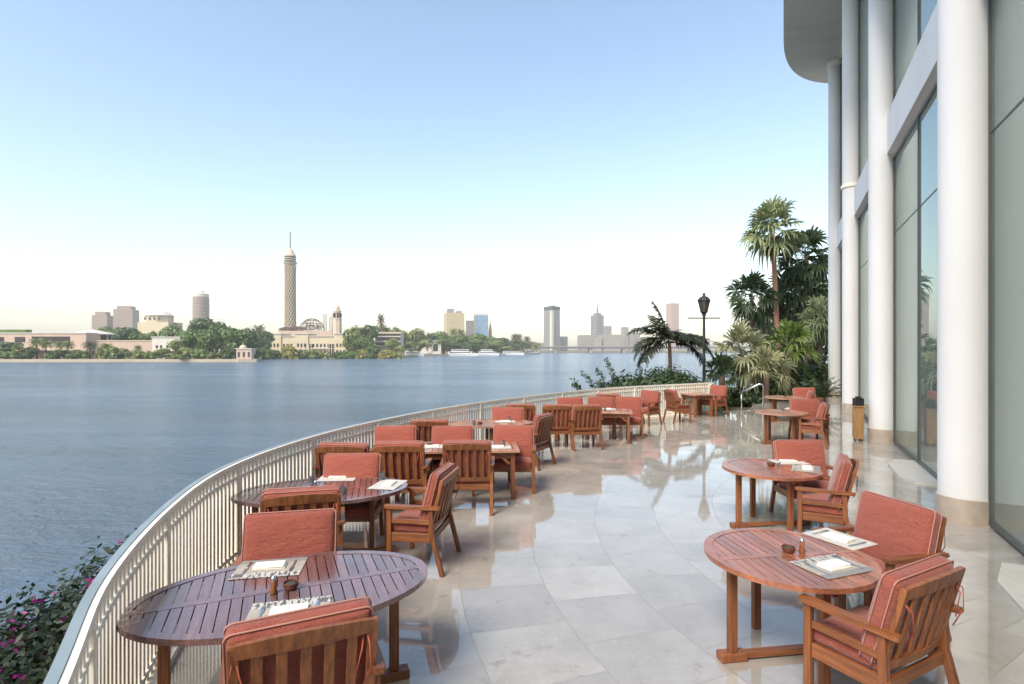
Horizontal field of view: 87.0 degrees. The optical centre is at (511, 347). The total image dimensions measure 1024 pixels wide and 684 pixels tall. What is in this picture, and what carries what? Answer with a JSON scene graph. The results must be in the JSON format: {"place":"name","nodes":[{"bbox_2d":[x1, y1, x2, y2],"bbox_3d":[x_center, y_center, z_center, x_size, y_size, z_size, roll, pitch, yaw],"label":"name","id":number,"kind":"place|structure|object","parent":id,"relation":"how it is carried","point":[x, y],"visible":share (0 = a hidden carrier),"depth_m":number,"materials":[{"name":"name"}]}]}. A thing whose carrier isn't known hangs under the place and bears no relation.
{"place":"outdoors","nodes":[
{"label":"outdoors","id":0,"kind":"place"},
{"bbox_2d":[92,312,112,329],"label":"apartment tower","id":1,"kind":"structure","parent":0,"point":[101,319],"depth_m":1255.02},
{"bbox_2d":[113,306,138,328],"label":"apartment tower","id":2,"kind":"structure","parent":0,"point":[126,316],"depth_m":1256.90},
{"bbox_2d":[137,311,182,335],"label":"opera house","id":3,"kind":"structure","parent":0,"point":[156,321],"depth_m":700.00,"materials":[{"name":"beige stone"}]},
{"bbox_2d":[192,291,209,322],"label":"round tower","id":4,"kind":"structure","parent":0,"point":[200,304],"depth_m":1137.64,"materials":[{"name":"grey concrete"}]},
{"bbox_2d":[0,352,540,361],"bbox_3d":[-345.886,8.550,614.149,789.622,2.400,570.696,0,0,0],"label":"river embankment","id":5,"kind":"structure","parent":0,"point":[133,360],"depth_m":357.34,"materials":[{"name":"concrete"}]},
{"bbox_2d":[88,350,538,358],"bbox_3d":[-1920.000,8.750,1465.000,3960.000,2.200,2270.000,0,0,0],"label":"island ground","id":6,"kind":"structure","parent":0,"point":[404,353],"depth_m":751.16,"materials":[{"name":"green plant"}]},
{"bbox_2d":[0,330,100,358],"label":"riverside club","id":7,"kind":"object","parent":6,"relation":"on","point":[25,336],"visible":0.42,"depth_m":392.00,"materials":[{"name":"beige concrete"}]},
{"bbox_2d":[92,340,151,357],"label":"building","id":8,"kind":"structure","parent":6,"relation":"on","point":[131,344],"depth_m":398.00,"materials":[{"name":"beige concrete"}]},
{"bbox_2d":[151,337,182,358],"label":"white house","id":9,"kind":"structure","parent":6,"relation":"on","point":[159,343],"depth_m":385.00,"materials":[{"name":"paint"}]},
{"bbox_2d":[174,328,200,349],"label":"broadleaf tree","id":10,"kind":"object","parent":6,"relation":"on","point":[188,339],"visible":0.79,"depth_m":388.27,"materials":[{"name":"green plant"}]},
{"bbox_2d":[183,317,213,351],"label":"broadleaf tree","id":11,"kind":"object","parent":6,"relation":"on","point":[198,323],"visible":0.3,"depth_m":435.85,"materials":[{"name":"green plant"}]},
{"bbox_2d":[190,332,220,358],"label":"broadleaf tree","id":12,"kind":"object","parent":6,"relation":"on","point":[205,341],"visible":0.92,"depth_m":387.59,"materials":[{"name":"green plant"}]},
{"bbox_2d":[221,329,249,357],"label":"broadleaf tree","id":13,"kind":"object","parent":6,"relation":"on","point":[238,338],"visible":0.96,"depth_m":397.26,"materials":[{"name":"green plant"}]},
{"bbox_2d":[235,345,256,358],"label":"kiosk","id":14,"kind":"object","parent":6,"relation":"on","point":[243,352],"visible":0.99,"depth_m":363.00,"materials":[{"name":"white stone"}]},
{"bbox_2d":[283,232,296,330],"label":"lattice tower","id":15,"kind":"structure","parent":6,"relation":"on","point":[290,263],"depth_m":794.06,"materials":[{"name":"concrete"}]},
{"bbox_2d":[278,314,332,335],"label":"steel framework","id":16,"kind":"object","parent":6,"relation":"on","point":[292,331],"visible":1,"depth_m":555.08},
{"bbox_2d":[267,333,356,355],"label":"palace","id":17,"kind":"structure","parent":6,"relation":"on","point":[308,342],"depth_m":503.80,"materials":[{"name":"beige stone"}]},
{"bbox_2d":[345,325,366,354],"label":"pale tree","id":18,"kind":"object","parent":6,"relation":"on","point":[358,333],"visible":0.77,"depth_m":495.86,"materials":[{"name":"green plant"}]},
{"bbox_2d":[375,332,403,355],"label":"terraced block","id":19,"kind":"structure","parent":6,"relation":"on","point":[381,338],"depth_m":525.00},
{"bbox_2d":[407,328,435,351],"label":"pale tree","id":20,"kind":"object","parent":6,"relation":"on","point":[420,339],"visible":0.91,"depth_m":634.40,"materials":[{"name":"green plant"}]},
{"bbox_2d":[0,353,827,649],"bbox_3d":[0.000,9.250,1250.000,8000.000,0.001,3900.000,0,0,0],"label":"water","id":21,"kind":"structure","parent":0,"point":[106,452],"depth_m":74.00,"materials":[{"name":"liquid"}]},
{"bbox_2d":[537,346,749,352],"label":"river bridge","id":22,"kind":"structure","parent":21,"relation":"on","point":[589,348],"depth_m":951.00,"materials":[{"name":"concrete"}]},
{"bbox_2d":[0,0,827,349],"label":"sky","id":23,"kind":"structure","parent":0,"point":[509,161],"materials":[{"name":"blue"}]},
{"bbox_2d":[444,309,463,351],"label":"apartment tower","id":24,"kind":"structure","parent":0,"point":[452,319],"depth_m":1006.08,"materials":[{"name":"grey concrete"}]},
{"bbox_2d":[474,313,487,337],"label":"apartment tower","id":25,"kind":"structure","parent":0,"point":[480,323],"depth_m":1062.54,"materials":[{"name":"glass"}]},
{"bbox_2d":[171,396,1023,683],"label":"terrace floor","id":26,"kind":"structure","parent":0,"point":[587,562],"depth_m":5.31,"materials":[{"name":"stone"}]},
{"bbox_2d":[117,550,427,683],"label":"oval table","id":27,"kind":"object","parent":26,"relation":"on","point":[183,612],"visible":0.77,"depth_m":3.36,"materials":[{"name":"brown wood"}]},
{"bbox_2d":[228,557,307,579],"bbox_3d":[-1.661,1.509,3.706,0.440,0.002,0.310,0,0,-10],"label":"placemat","id":28,"kind":"object","parent":27,"relation":"on","point":[251,573],"visible":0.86,"depth_m":3.66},
{"bbox_2d":[252,560,287,570],"bbox_3d":[-1.665,1.496,3.719,0.208,0.021,0.118,0,0,-13],"label":"napkin","id":29,"kind":"object","parent":28,"relation":"on","point":[269,565],"visible":1,"depth_m":3.69,"materials":[{"name":"beige fabric"}]},
{"bbox_2d":[246,595,331,619],"bbox_3d":[-1.276,1.509,3.089,0.440,0.002,0.310,0,0,-14],"label":"placemat","id":30,"kind":"object","parent":27,"relation":"on","point":[255,609],"visible":0.43,"depth_m":3.19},
{"bbox_2d":[269,602,308,614],"bbox_3d":[-1.271,1.496,3.076,0.208,0.021,0.118,0,0,-17],"label":"napkin","id":31,"kind":"object","parent":30,"relation":"on","point":[280,609],"visible":0.45,"depth_m":3.09,"materials":[{"name":"beige fabric"}]},
{"bbox_2d":[221,508,341,664],"bbox_3d":[-1.650,1.746,3.944,0.750,1.020,0.641,0,0,-13],"label":"patio armchair","id":32,"kind":"object","parent":26,"relation":"on","point":[268,535],"visible":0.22,"depth_m":4.03,"materials":[{"name":"fabric"}]},
{"bbox_2d":[219,596,385,683],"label":"patio armchair","id":33,"kind":"object","parent":26,"relation":"on","point":[333,643],"visible":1,"depth_m":2.51,"materials":[{"name":"brown wood"}]},
{"bbox_2d":[260,485,344,550],"bbox_3d":[-1.938,1.748,5.001,0.750,1.016,0.641,0,0,-18],"label":"patio armchair","id":34,"kind":"object","parent":26,"relation":"on","point":[298,498],"visible":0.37,"depth_m":4.77,"materials":[{"name":"brown wood"}]},
{"bbox_2d":[231,477,407,552],"bbox_3d":[-2.024,1.880,5.783,1.780,0.740,1.100,0,0,-14],"label":"oval table","id":35,"kind":"object","parent":26,"relation":"on","point":[250,496],"visible":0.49,"depth_m":5.81,"materials":[{"name":"brown wood"}]},
{"bbox_2d":[312,442,377,503],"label":"patio armchair","id":36,"kind":"object","parent":26,"relation":"on","point":[322,450],"visible":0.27,"depth_m":7.09,"materials":[{"name":"brown wood"}]},
{"bbox_2d":[323,453,383,547],"bbox_3d":[-1.886,1.748,6.222,0.750,1.015,0.642,0,0,-2],"label":"patio armchair","id":37,"kind":"object","parent":26,"relation":"on","point":[358,465],"visible":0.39,"depth_m":6.30,"materials":[{"name":"fabric"}]},
{"bbox_2d":[43,382,714,683],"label":"balustrade","id":38,"kind":"object","parent":26,"relation":"on","point":[194,528],"visible":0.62,"depth_m":4.37,"materials":[{"name":"metal"}]},
{"bbox_2d":[369,425,418,495],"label":"patio armchair","id":39,"kind":"object","parent":26,"relation":"on","point":[403,433],"visible":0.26,"depth_m":8.60,"materials":[{"name":"fabric"}]},
{"bbox_2d":[373,441,431,505],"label":"patio armchair","id":40,"kind":"object","parent":26,"relation":"on","point":[405,461],"visible":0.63,"depth_m":7.15,"materials":[{"name":"brown wood"}]},
{"bbox_2d":[383,461,460,576],"bbox_3d":[-0.909,1.747,5.685,0.641,1.018,0.750,0,0,9],"label":"patio armchair","id":41,"kind":"object","parent":26,"relation":"on","point":[411,523],"visible":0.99,"depth_m":5.38,"materials":[{"name":"brown wood"}]},
{"bbox_2d":[410,419,447,441],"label":"patio armchair","id":42,"kind":"object","parent":26,"relation":"on","point":[424,426],"visible":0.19,"depth_m":9.44,"materials":[{"name":"brown wood"}]},
{"bbox_2d":[431,426,474,496],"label":"patio armchair","id":43,"kind":"object","parent":26,"relation":"on","point":[440,434],"visible":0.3,"depth_m":8.54,"materials":[{"name":"fabric"}]},
{"bbox_2d":[395,441,519,501],"bbox_3d":[-0.860,1.880,8.320,1.900,0.740,0.860,0,0,-4],"label":"long table","id":44,"kind":"object","parent":26,"relation":"on","point":[437,453],"visible":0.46,"depth_m":8.01,"materials":[{"name":"brown wood"}]},
{"bbox_2d":[439,440,494,515],"bbox_3d":[-0.614,1.753,7.520,0.750,1.006,0.642,0,0,-2],"label":"patio armchair","id":45,"kind":"object","parent":26,"relation":"on","point":[474,460],"visible":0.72,"depth_m":7.30,"materials":[{"name":"brown wood"}]},
{"bbox_2d":[448,419,531,440],"bbox_3d":[-0.466,1.880,10.945,1.780,0.740,1.100,0,0,-8],"label":"oval table","id":46,"kind":"object","parent":26,"relation":"on","point":[488,424],"visible":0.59,"depth_m":10.83,"materials":[{"name":"brown wood"}]},
{"bbox_2d":[492,407,523,440],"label":"patio armchair","id":47,"kind":"object","parent":26,"relation":"on","point":[504,413],"visible":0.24,"depth_m":11.32,"materials":[{"name":"fabric"}]},
{"bbox_2d":[489,425,535,493],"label":"patio armchair","id":48,"kind":"object","parent":26,"relation":"on","point":[522,436],"visible":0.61,"depth_m":8.66,"materials":[{"name":"fabric"}]},
{"bbox_2d":[506,404,535,421],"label":"patio armchair","id":49,"kind":"object","parent":26,"relation":"on","point":[529,412],"visible":0.27,"depth_m":12.10,"materials":[{"name":"brown wood"}]},
{"bbox_2d":[532,412,555,470],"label":"patio armchair","id":50,"kind":"object","parent":26,"relation":"on","point":[542,424],"visible":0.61,"depth_m":10.15,"materials":[{"name":"brown wood"}]},
{"bbox_2d":[542,404,572,448],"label":"patio armchair","id":51,"kind":"object","parent":26,"relation":"on","point":[562,413],"visible":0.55,"depth_m":12.03,"materials":[{"name":"brown wood"}]},
{"bbox_2d":[565,404,603,450],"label":"patio armchair","id":52,"kind":"object","parent":26,"relation":"on","point":[586,419],"visible":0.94,"depth_m":11.92,"materials":[{"name":"brown wood"}]},
{"bbox_2d":[554,409,632,443],"bbox_3d":[1.950,1.880,13.150,1.900,0.740,0.860,0,0,10],"label":"long table","id":53,"kind":"object","parent":26,"relation":"on","point":[622,413],"visible":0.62,"depth_m":12.69,"materials":[{"name":"brown wood"}]},
{"bbox_2d":[587,396,615,438],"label":"patio armchair","id":54,"kind":"object","parent":26,"relation":"on","point":[606,402],"visible":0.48,"depth_m":13.76,"materials":[{"name":"fabric"}]},
{"bbox_2d":[615,396,643,438],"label":"patio armchair","id":55,"kind":"object","parent":26,"relation":"on","point":[634,404],"visible":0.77,"depth_m":13.72,"materials":[{"name":"fabric"}]},
{"bbox_2d":[640,390,661,425],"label":"patio armchair","id":56,"kind":"object","parent":26,"relation":"on","point":[651,403],"visible":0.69,"depth_m":15.77,"materials":[{"name":"fabric"}]},
{"bbox_2d":[663,388,691,422],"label":"patio armchair","id":57,"kind":"object","parent":26,"relation":"on","point":[673,401],"visible":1,"depth_m":16.24,"materials":[{"name":"brown wood"}]},
{"bbox_2d":[680,392,715,417],"bbox_3d":[6.113,1.880,17.842,0.850,0.740,0.800,0,0,-20],"label":"square table","id":58,"kind":"object","parent":26,"relation":"on","point":[697,396],"visible":0.98,"depth_m":17.64,"materials":[{"name":"brown wood"}]},
{"bbox_2d":[700,385,728,416],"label":"patio armchair","id":59,"kind":"object","parent":26,"relation":"on","point":[720,396],"visible":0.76,"depth_m":17.92,"materials":[{"name":"fabric"}]},
{"bbox_2d":[722,458,822,530],"bbox_3d":[3.266,1.880,6.824,1.150,0.740,1.150,0,0,-8],"label":"round table","id":60,"kind":"object","parent":26,"relation":"on","point":[753,469],"visible":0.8,"depth_m":6.74,"materials":[{"name":"brown wood"}]},
{"bbox_2d":[754,409,808,443],"bbox_3d":[6.367,1.880,12.781,1.150,0.740,1.150,0,0,-15],"label":"round table","id":61,"kind":"object","parent":26,"relation":"on","point":[792,414],"visible":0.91,"depth_m":12.66,"materials":[{"name":"brown wood"}]},
{"bbox_2d":[764,395,804,421],"bbox_3d":[8.398,1.880,16.641,1.150,0.740,1.150,0,0,-15],"label":"round table","id":62,"kind":"object","parent":26,"relation":"on","point":[774,398],"visible":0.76,"depth_m":16.53,"materials":[{"name":"brown wood"}]},
{"bbox_2d":[704,528,881,683],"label":"round table","id":63,"kind":"object","parent":26,"relation":"on","point":[757,557],"visible":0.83,"depth_m":3.88,"materials":[{"name":"brown wood"}]},
{"bbox_2d":[790,554,875,579],"bbox_3d":[2.216,1.509,3.740,0.440,0.002,0.310,0,0,-20],"label":"placemat","id":64,"kind":"object","parent":63,"relation":"on","point":[852,570],"visible":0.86,"depth_m":3.69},
{"bbox_2d":[816,558,851,571],"bbox_3d":[2.222,1.496,3.728,0.208,0.021,0.118,0,0,-23],"label":"napkin","id":65,"kind":"object","parent":64,"relation":"on","point":[836,564],"visible":1,"depth_m":3.71,"materials":[{"name":"beige fabric"}]},
{"bbox_2d":[803,528,876,549],"bbox_3d":[2.592,1.509,4.280,0.300,0.002,0.420,0,0,-25],"label":"placemat","id":66,"kind":"object","parent":63,"relation":"on","point":[845,545],"visible":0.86,"depth_m":4.23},
{"bbox_2d":[769,440,844,524],"bbox_3d":[3.884,1.747,7.132,0.750,1.018,0.641,0,0,0],"label":"patio armchair","id":67,"kind":"object","parent":26,"relation":"on","point":[812,452],"visible":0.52,"depth_m":7.22,"materials":[{"name":"fabric"}]},
{"bbox_2d":[787,399,829,439],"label":"patio armchair","id":68,"kind":"object","parent":26,"relation":"on","point":[810,406],"visible":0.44,"depth_m":13.09,"materials":[{"name":"fabric"}]},
{"bbox_2d":[797,402,829,448],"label":"patio armchair","id":69,"kind":"object","parent":26,"relation":"on","point":[816,426],"visible":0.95,"depth_m":12.17,"materials":[{"name":"brown wood"}]},
{"bbox_2d":[796,377,841,402],"bbox_3d":[11.783,1.664,20.474,1.904,1.172,1.870,0,0,0],"label":"spiky plant","id":70,"kind":"object","parent":26,"relation":"on","point":[822,391],"visible":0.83,"depth_m":20.40,"materials":[{"name":"green plant"}]},
{"bbox_2d":[795,453,858,535],"bbox_3d":[3.634,1.746,6.245,0.641,1.019,0.750,0,0,28],"label":"patio armchair","id":71,"kind":"object","parent":26,"relation":"on","point":[829,504],"visible":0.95,"depth_m":5.97,"materials":[{"name":"brown wood"}]},
{"bbox_2d":[852,405,864,441],"bbox_3d":[8.400,1.823,13.100,0.241,0.855,0.300,0,0,27],"label":"wooden cabinet","id":72,"kind":"object","parent":26,"relation":"on","point":[858,422],"visible":0.96,"depth_m":12.99,"materials":[{"name":"brown wood"}]},
{"bbox_2d":[798,553,965,683],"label":"patio armchair","id":73,"kind":"object","parent":26,"relation":"on","point":[900,617],"visible":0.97,"depth_m":3.13,"materials":[{"name":"brown wood"}]},
{"bbox_2d":[812,490,951,641],"bbox_3d":[2.995,1.748,4.404,0.641,1.016,0.750,0,0,-14],"label":"patio armchair","id":74,"kind":"object","parent":26,"relation":"on","point":[899,532],"visible":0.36,"depth_m":4.32,"materials":[{"name":"fabric"}]},
{"bbox_2d":[784,0,1023,553],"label":"hotel building","id":75,"kind":"structure","parent":26,"relation":"on","point":[926,230],"depth_m":9.43,"materials":[{"name":"white paint"}]},
{"bbox_2d":[840,247,841,397],"bbox_3d":[13.529,-1.135,21.703,0.070,6.680,6.200,0,0,27],"label":"window frame","id":76,"kind":"structure","parent":75,"relation":"in","point":[841,247],"depth_m":24.32,"materials":[{"name":"metal"}]},
{"bbox_2d":[840,55,841,219],"bbox_3d":[13.529,-9.300,21.703,0.070,7.510,6.200,0,0,27],"label":"window","id":77,"kind":"structure","parent":75,"relation":"in","point":[841,55],"depth_m":24.32,"materials":[{"name":"glass"}]},
{"bbox_2d":[858,202,867,419],"bbox_3d":[10.562,-1.135,15.807,0.070,6.680,6.200,0,0,27],"label":"window","id":78,"kind":"structure","parent":75,"relation":"in","point":[863,218],"depth_m":17.61,"materials":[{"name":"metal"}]},
{"bbox_2d":[858,0,867,179],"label":"window","id":79,"kind":"structure","parent":75,"relation":"in","point":[862,4],"depth_m":17.83,"materials":[{"name":"glass"}]},
{"bbox_2d":[893,82,936,478],"bbox_3d":[7.595,-1.135,9.911,0.070,6.680,6.200,0,0,27],"label":"window","id":80,"kind":"structure","parent":75,"relation":"in","point":[915,160],"depth_m":10.64,"materials":[{"name":"glass"}]},
{"bbox_2d":[893,0,936,100],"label":"window","id":81,"kind":"structure","parent":75,"relation":"in","point":[911,18],"depth_m":11.50,"materials":[{"name":"glass"}]},
{"bbox_2d":[988,0,1023,553],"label":"window","id":82,"kind":"structure","parent":75,"relation":"in","point":[1005,17],"depth_m":6.34,"materials":[{"name":"glass"}]},
{"bbox_2d":[888,459,936,485],"bbox_3d":[7.233,2.232,9.814,0.530,0.035,2.100,0,0,27],"label":"door step","id":83,"kind":"object","parent":26,"relation":"on","point":[913,471],"depth_m":9.61,"materials":[{"name":"stone"}]},
{"bbox_2d":[997,562,1023,613],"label":"door step","id":84,"kind":"object","parent":26,"relation":"on","point":[1010,581],"depth_m":5.12,"materials":[{"name":"stone"}]},
{"bbox_2d":[494,349,749,352],"bbox_3d":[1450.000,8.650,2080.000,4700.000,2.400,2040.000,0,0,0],"label":"city ground","id":85,"kind":"structure","parent":0,"point":[576,351],"depth_m":1149.60,"materials":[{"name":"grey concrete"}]},
{"bbox_2d":[544,305,559,350],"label":"apartment tower","id":86,"kind":"structure","parent":85,"relation":"on","point":[551,325],"depth_m":1360.08,"materials":[{"name":"grey glass"}]},
{"bbox_2d":[591,302,603,350],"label":"apartment tower","id":87,"kind":"structure","parent":85,"relation":"on","point":[597,323],"depth_m":1358.56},
{"bbox_2d":[597,335,620,350],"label":"city block","id":88,"kind":"structure","parent":85,"relation":"on","point":[611,340],"depth_m":1305.54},
{"bbox_2d":[666,303,678,350],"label":"apartment tower","id":89,"kind":"structure","parent":85,"relation":"on","point":[672,315],"depth_m":1504.84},
{"bbox_2d":[717,363,826,411],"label":"garden ground","id":90,"kind":"structure","parent":0,"point":[733,408],"depth_m":22.31,"materials":[{"name":"soil"}]},
{"bbox_2d":[627,301,713,371],"bbox_3d":[6.257,1.068,21.456,3.391,5.968,2.608,0,0,0],"label":"feather palm","id":91,"kind":"object","parent":90,"relation":"on","point":[664,333],"visible":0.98,"depth_m":21.26,"materials":[{"name":"green plant"}]},
{"bbox_2d":[688,293,719,385],"bbox_3d":[7.289,0.193,20.500,1.179,4.615,0.469,0,0,-20],"label":"street lamp","id":92,"kind":"object","parent":90,"relation":"on","point":[704,300],"visible":0.72,"depth_m":20.45,"materials":[{"name":"black metal"}]},
{"bbox_2d":[700,351,747,406],"bbox_3d":[8.980,1.374,23.007,1.908,2.553,2.074,0,0,0],"label":"fan palm","id":93,"kind":"object","parent":90,"relation":"on","point":[724,361],"visible":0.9,"depth_m":22.77,"materials":[{"name":"green plant"}]},
{"bbox_2d":[710,318,776,390],"bbox_3d":[9.949,0.669,23.505,3.124,3.961,2.879,0,0,0],"label":"fan palm","id":94,"kind":"object","parent":90,"relation":"on","point":[740,333],"visible":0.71,"depth_m":23.10,"materials":[{"name":"green plant"}]},
{"bbox_2d":[722,269,784,357],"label":"fan palm","id":95,"kind":"object","parent":90,"relation":"on","point":[752,283],"visible":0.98,"depth_m":40.41,"materials":[{"name":"green plant"}]},
{"bbox_2d":[726,374,793,407],"bbox_3d":[10.424,1.965,23.211,3.842,1.659,1.763,0,0,0],"label":"shrub","id":96,"kind":"object","parent":90,"relation":"on","point":[756,393],"visible":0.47,"depth_m":22.86,"materials":[{"name":"green plant"}]},
{"bbox_2d":[736,343,801,402],"bbox_3d":[10.543,1.210,22.449,2.294,2.880,2.291,0,0,0],"label":"fan palm","id":97,"kind":"object","parent":90,"relation":"on","point":[766,355],"visible":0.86,"depth_m":22.36,"materials":[{"name":"green plant"}]},
{"bbox_2d":[743,296,798,347],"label":"fan palm","id":98,"kind":"object","parent":90,"relation":"on","point":[767,332],"visible":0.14,"depth_m":43.05,"materials":[{"name":"green plant"}]},
{"bbox_2d":[735,194,812,372],"bbox_3d":[19.198,-4.362,39.874,5.280,14.038,4.638,0,0,-33],"label":"fan palm","id":99,"kind":"object","parent":90,"relation":"on","point":[771,244],"visible":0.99,"depth_m":39.56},
{"bbox_2d":[745,267,827,372],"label":"tall hedge","id":100,"kind":"object","parent":90,"relation":"on","point":[824,351],"visible":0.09,"depth_m":47.27,"materials":[{"name":"green plant"}]},
{"bbox_2d":[754,317,822,395],"bbox_3d":[12.437,0.630,24.660,2.514,4.040,2.924,0,0,-39],"label":"fan palm","id":101,"kind":"object","parent":90,"relation":"on","point":[792,328],"visible":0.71,"depth_m":24.33,"materials":[{"name":"green plant"}]},
{"bbox_2d":[758,355,827,395],"bbox_3d":[13.371,1.624,25.222,3.974,2.667,2.164,0,0,0],"label":"shrub","id":102,"kind":"object","parent":90,"relation":"on","point":[818,372],"visible":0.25,"depth_m":24.94,"materials":[{"name":"green plant"}]},
{"bbox_2d":[762,261,827,367],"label":"fan palm","id":103,"kind":"object","parent":90,"relation":"on","point":[792,305],"visible":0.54,"depth_m":41.97,"materials":[{"name":"green plant"}]},
{"bbox_2d":[769,225,827,367],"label":"fan palm","id":104,"kind":"object","parent":90,"relation":"on","point":[816,268],"visible":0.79,"depth_m":41.47,"materials":[{"name":"green plant"}]},
{"bbox_2d":[790,294,827,366],"bbox_3d":[21.598,-0.586,38.024,3.664,6.472,3.630,0,0,-42],"label":"fan palm","id":105,"kind":"object","parent":90,"relation":"on","point":[817,306],"visible":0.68,"depth_m":37.86,"materials":[{"name":"green plant"}]},
{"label":"riverbank slope","id":106,"kind":"structure","parent":0,"visible":0},
{"bbox_2d":[0,578,93,683],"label":"bougainvillea","id":107,"kind":"object","parent":106,"relation":"on","point":[34,667],"visible":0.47,"depth_m":3.40,"materials":[{"name":"green plant"}]},
{"bbox_2d":[0,528,137,676],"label":"bougainvillea","id":108,"kind":"object","parent":106,"relation":"on","point":[40,610],"visible":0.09,"depth_m":4.26,"materials":[{"name":"green plant"}]},
{"bbox_2d":[580,357,655,396],"bbox_3d":[3.746,2.078,19.491,2.803,3.554,0.661,0,0,4],"label":"wispy shrub","id":109,"kind":"object","parent":106,"relation":"on","point":[612,377],"visible":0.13,"depth_m":19.53,"materials":[{"name":"green plant"}]},
{"bbox_2d":[596,364,723,414],"bbox_3d":[5.373,2.064,20.531,5.264,2.923,2.196,0,0,0],"label":"shrub","id":110,"kind":"object","parent":106,"relation":"on","point":[670,377],"visible":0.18,"depth_m":20.25,"materials":[{"name":"green plant"}]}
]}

